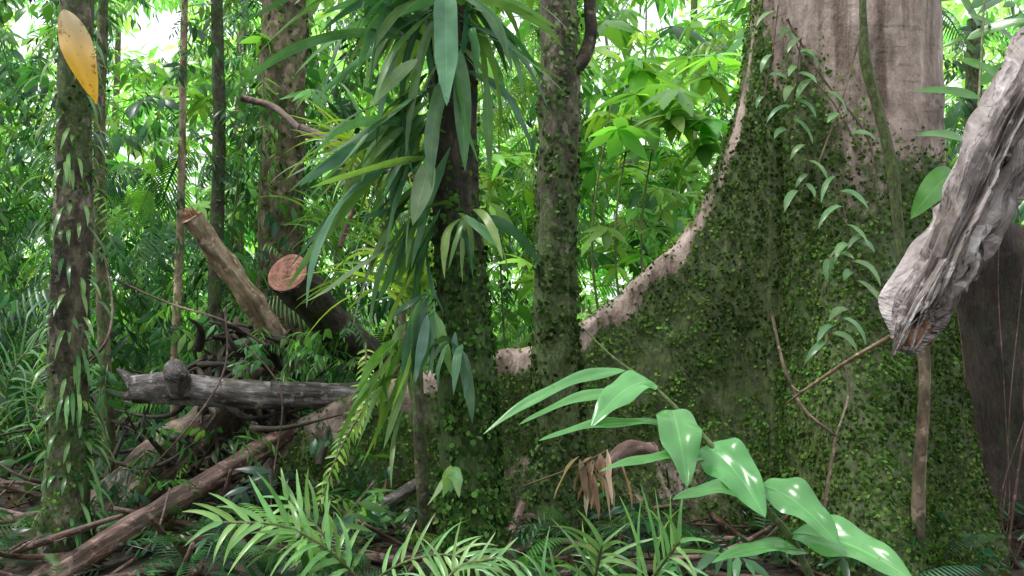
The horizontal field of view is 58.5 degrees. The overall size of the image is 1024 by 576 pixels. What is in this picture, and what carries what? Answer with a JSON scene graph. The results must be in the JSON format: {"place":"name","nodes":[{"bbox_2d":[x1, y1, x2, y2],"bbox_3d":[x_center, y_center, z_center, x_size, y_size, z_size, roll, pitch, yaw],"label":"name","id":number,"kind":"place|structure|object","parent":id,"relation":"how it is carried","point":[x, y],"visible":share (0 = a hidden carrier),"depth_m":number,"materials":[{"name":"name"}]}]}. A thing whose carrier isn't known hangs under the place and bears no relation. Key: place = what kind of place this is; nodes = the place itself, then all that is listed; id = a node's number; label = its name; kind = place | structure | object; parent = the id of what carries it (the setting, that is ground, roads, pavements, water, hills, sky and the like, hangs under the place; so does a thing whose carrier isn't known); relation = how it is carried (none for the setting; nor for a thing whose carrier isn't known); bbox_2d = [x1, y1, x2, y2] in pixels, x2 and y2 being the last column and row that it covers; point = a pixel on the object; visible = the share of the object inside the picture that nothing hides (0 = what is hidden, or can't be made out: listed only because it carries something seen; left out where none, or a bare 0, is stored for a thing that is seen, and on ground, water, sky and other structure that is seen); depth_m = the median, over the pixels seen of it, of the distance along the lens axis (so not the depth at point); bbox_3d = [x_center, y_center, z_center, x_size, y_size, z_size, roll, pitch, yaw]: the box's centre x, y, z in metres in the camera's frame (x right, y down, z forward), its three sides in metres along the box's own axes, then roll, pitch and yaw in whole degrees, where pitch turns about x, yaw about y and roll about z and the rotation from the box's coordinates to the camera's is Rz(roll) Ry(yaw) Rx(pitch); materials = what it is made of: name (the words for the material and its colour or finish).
{"place":"outdoors","nodes":[
{"label":"outdoors","id":0,"kind":"place"},
{"bbox_2d":[58,0,97,103],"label":"yellow hanging leaf","id":1,"kind":"object","parent":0,"point":[76,46],"visible":1,"depth_m":2.50,"materials":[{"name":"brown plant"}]},
{"bbox_2d":[0,302,1023,575],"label":"ground","id":2,"kind":"structure","parent":0,"point":[116,560],"depth_m":5.13,"materials":[{"name":"brown soil"}]},
{"bbox_2d":[0,320,98,457],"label":"palm seedling","id":3,"kind":"object","parent":2,"relation":"on","point":[38,396],"visible":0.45,"depth_m":6.45,"materials":[{"name":"green plant"}]},
{"bbox_2d":[14,0,123,561],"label":"fern clad tree","id":4,"kind":"object","parent":2,"relation":"on","point":[67,483],"visible":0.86,"depth_m":5.11,"materials":[{"name":"green plant"}]},
{"bbox_2d":[88,0,160,494],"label":"sapling","id":5,"kind":"object","parent":2,"relation":"on","point":[104,29],"visible":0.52,"depth_m":5.87,"materials":[{"name":"brown plant"}]},
{"bbox_2d":[28,418,298,575],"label":"fallen pole","id":6,"kind":"object","parent":2,"relation":"on","point":[99,547],"visible":0.76,"depth_m":5.13,"materials":[{"name":"brown wood"}]},
{"bbox_2d":[0,309,343,511],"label":"root tangle","id":7,"kind":"object","parent":2,"relation":"on","point":[201,365],"visible":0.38,"depth_m":6.21,"materials":[{"name":"brown plant"}]},
{"bbox_2d":[179,206,285,338],"bbox_3d":[-1.932,-0.061,6.438,0.216,0.993,0.805,0,0,41],"label":"broken log","id":8,"kind":"object","parent":7,"relation":"on","point":[227,267],"visible":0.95,"depth_m":6.36,"materials":[{"name":"brown wood"}]},
{"bbox_2d":[115,359,358,408],"bbox_3d":[-1.760,0.640,5.912,1.584,0.398,0.446,0,0,-12],"label":"fallen log","id":9,"kind":"object","parent":7,"relation":"on","point":[175,382],"visible":0.91,"depth_m":5.88,"materials":[{"name":"grey wood"}]},
{"bbox_2d":[139,0,223,423],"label":"sapling","id":10,"kind":"object","parent":2,"relation":"on","point":[174,316],"visible":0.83,"depth_m":6.78,"materials":[{"name":"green plant"}]},
{"bbox_2d":[90,358,274,533],"bbox_3d":[-2.273,1.088,6.144,0.494,1.238,1.627,0,0,29],"label":"fallen log","id":11,"kind":"object","parent":2,"relation":"on","point":[225,420],"visible":0.22,"depth_m":6.08,"materials":[{"name":"brown wood"}]},
{"bbox_2d":[186,0,252,440],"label":"sapling","id":12,"kind":"object","parent":2,"relation":"on","point":[217,167],"visible":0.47,"depth_m":7.55,"materials":[{"name":"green plant"}]},
{"bbox_2d":[248,0,311,440],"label":"rainforest tree","id":13,"kind":"object","parent":2,"relation":"on","point":[285,77],"visible":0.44,"depth_m":8.04,"materials":[{"name":"brown plant"}]},
{"bbox_2d":[267,254,400,378],"bbox_3d":[-1.164,0.355,6.473,0.364,1.144,1.582,0,0,24],"label":"sawn log","id":14,"kind":"object","parent":2,"relation":"on","point":[335,319],"visible":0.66,"depth_m":6.03,"materials":[{"name":"brown wood"}]},
{"bbox_2d":[276,478,415,575],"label":"fallen branch","id":15,"kind":"object","parent":2,"relation":"on","point":[398,495],"visible":0.24,"depth_m":5.38,"materials":[{"name":"brown wood"}]},
{"bbox_2d":[182,468,509,575],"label":"palm seedling","id":16,"kind":"object","parent":2,"relation":"on","point":[299,520],"visible":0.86,"depth_m":3.86,"materials":[{"name":"green plant"}]},
{"bbox_2d":[31,0,697,363],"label":"distant tree trunks","id":17,"kind":"object","parent":2,"relation":"on","point":[694,4],"visible":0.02,"depth_m":21.06,"materials":[{"name":"brown plant"}]},
{"bbox_2d":[261,59,498,548],"bbox_3d":[-0.964,0.072,6.023,1.273,3.206,3.404,0,0,-18],"label":"pandanus plant","id":18,"kind":"object","parent":2,"relation":"on","point":[420,451],"visible":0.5,"depth_m":5.22,"materials":[{"name":"green plant"}]},
{"bbox_2d":[225,0,564,575],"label":"epiphyte covered tree","id":19,"kind":"object","parent":2,"relation":"on","point":[448,40],"visible":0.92,"depth_m":4.05,"materials":[{"name":"green plant"}]},
{"bbox_2d":[315,339,391,510],"bbox_3d":[-0.729,0.653,4.580,0.298,0.750,0.829,0,0,6],"label":"fern","id":20,"kind":"object","parent":19,"relation":"attached to","point":[352,430],"visible":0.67,"depth_m":4.33,"materials":[{"name":"green plant"}]},
{"bbox_2d":[0,94,827,575],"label":"dead branches","id":21,"kind":"object","parent":2,"relation":"on","point":[156,524],"visible":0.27,"depth_m":5.21,"materials":[{"name":"brown wood"}]},
{"bbox_2d":[0,0,1023,486],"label":"understorey","id":22,"kind":"object","parent":2,"relation":"on","point":[618,32],"depth_m":9.04,"materials":[{"name":"green plant"}]},
{"bbox_2d":[0,322,1023,575],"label":"forest floor seedlings","id":23,"kind":"object","parent":2,"relation":"on","point":[376,516],"visible":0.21,"depth_m":4.88,"materials":[{"name":"green plant"}]},
{"bbox_2d":[0,0,1023,371],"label":"distant forest foliage","id":24,"kind":"object","parent":2,"relation":"on","point":[724,12],"visible":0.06,"depth_m":21.86,"materials":[{"name":"green plant"}]},
{"bbox_2d":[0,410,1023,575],"bbox_3d":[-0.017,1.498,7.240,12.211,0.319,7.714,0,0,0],"label":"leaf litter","id":25,"kind":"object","parent":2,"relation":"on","point":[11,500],"visible":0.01,"depth_m":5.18,"materials":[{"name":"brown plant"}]},
{"bbox_2d":[398,484,721,575],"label":"palm seedling","id":26,"kind":"object","parent":2,"relation":"on","point":[480,565],"visible":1,"depth_m":3.14,"materials":[{"name":"green plant"}]},
{"bbox_2d":[525,0,599,556],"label":"mossy tree","id":27,"kind":"object","parent":2,"relation":"on","point":[556,345],"visible":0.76,"depth_m":5.09,"materials":[{"name":"green plant"}]},
{"bbox_2d":[507,439,658,575],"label":"aerial roots","id":28,"kind":"object","parent":2,"relation":"on","point":[626,449],"visible":0.48,"depth_m":4.86,"materials":[{"name":"brown wood"}]},
{"bbox_2d":[479,52,740,308],"bbox_3d":[0.961,-0.367,8.485,2.812,3.739,2.195,0,0,0],"label":"broadleaf shrub","id":29,"kind":"object","parent":2,"relation":"on","point":[670,113],"visible":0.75,"depth_m":8.12,"materials":[{"name":"green plant"}]},
{"bbox_2d":[218,0,1023,575],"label":"buttress tree","id":30,"kind":"object","parent":2,"relation":"on","point":[684,322],"visible":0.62,"depth_m":5.54,"materials":[{"name":"green plant"}]},
{"bbox_2d":[755,5,880,508],"bbox_3d":[1.713,-0.263,4.799,0.717,2.738,1.014,0,0,0],"label":"climbing vine","id":31,"kind":"object","parent":30,"relation":"attached to","point":[829,263],"visible":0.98,"depth_m":5.06,"materials":[{"name":"green plant"}]},
{"bbox_2d":[786,334,891,403],"bbox_3d":[1.452,0.383,4.182,0.093,0.374,0.664,0,0,-25],"label":"fallen twig","id":32,"kind":"object","parent":30,"relation":"on","point":[863,352],"visible":0.99,"depth_m":4.11,"materials":[{"name":"brown wood"}]},
{"bbox_2d":[911,0,1023,218],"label":"glossy leaf creeper","id":33,"kind":"object","parent":30,"relation":"attached to","point":[928,194],"visible":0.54,"depth_m":4.00,"materials":[{"name":"green plant"}]},
{"bbox_2d":[956,208,1023,575],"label":"hanging roots","id":34,"kind":"object","parent":30,"relation":"hanging from","point":[1014,500],"visible":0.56,"depth_m":5.05,"materials":[{"name":"brown wood"}]},
{"bbox_2d":[484,329,911,575],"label":"ginger plant","id":35,"kind":"object","parent":2,"relation":"on","point":[730,465],"visible":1,"depth_m":2.08,"materials":[{"name":"green plant"}]},
{"bbox_2d":[858,0,930,548],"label":"liana","id":36,"kind":"object","parent":2,"relation":"on","point":[918,502],"visible":0.79,"depth_m":4.58,"materials":[{"name":"brown plant"}]},
{"bbox_2d":[943,18,1023,229],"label":"sapling","id":37,"kind":"object","parent":2,"relation":"on","point":[972,46],"visible":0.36,"depth_m":7.45,"materials":[{"name":"green plant"}]},
{"bbox_2d":[0,0,1023,301],"label":"sky","id":38,"kind":"structure","parent":0,"point":[156,33],"materials":[{"name":"white"}]},
{"bbox_2d":[522,450,632,520],"bbox_3d":[0.177,0.553,2.613,0.335,0.192,0.091,0,0,19],"label":"dry leaf cluster","id":39,"kind":"object","parent":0,"point":[589,485],"visible":1,"depth_m":2.58,"materials":[{"name":"brown plant"}]},
{"bbox_2d":[878,26,1023,355],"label":"dead branch","id":40,"kind":"object","parent":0,"point":[952,249],"visible":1,"depth_m":2.91,"materials":[{"name":"grey wood"}]}
]}

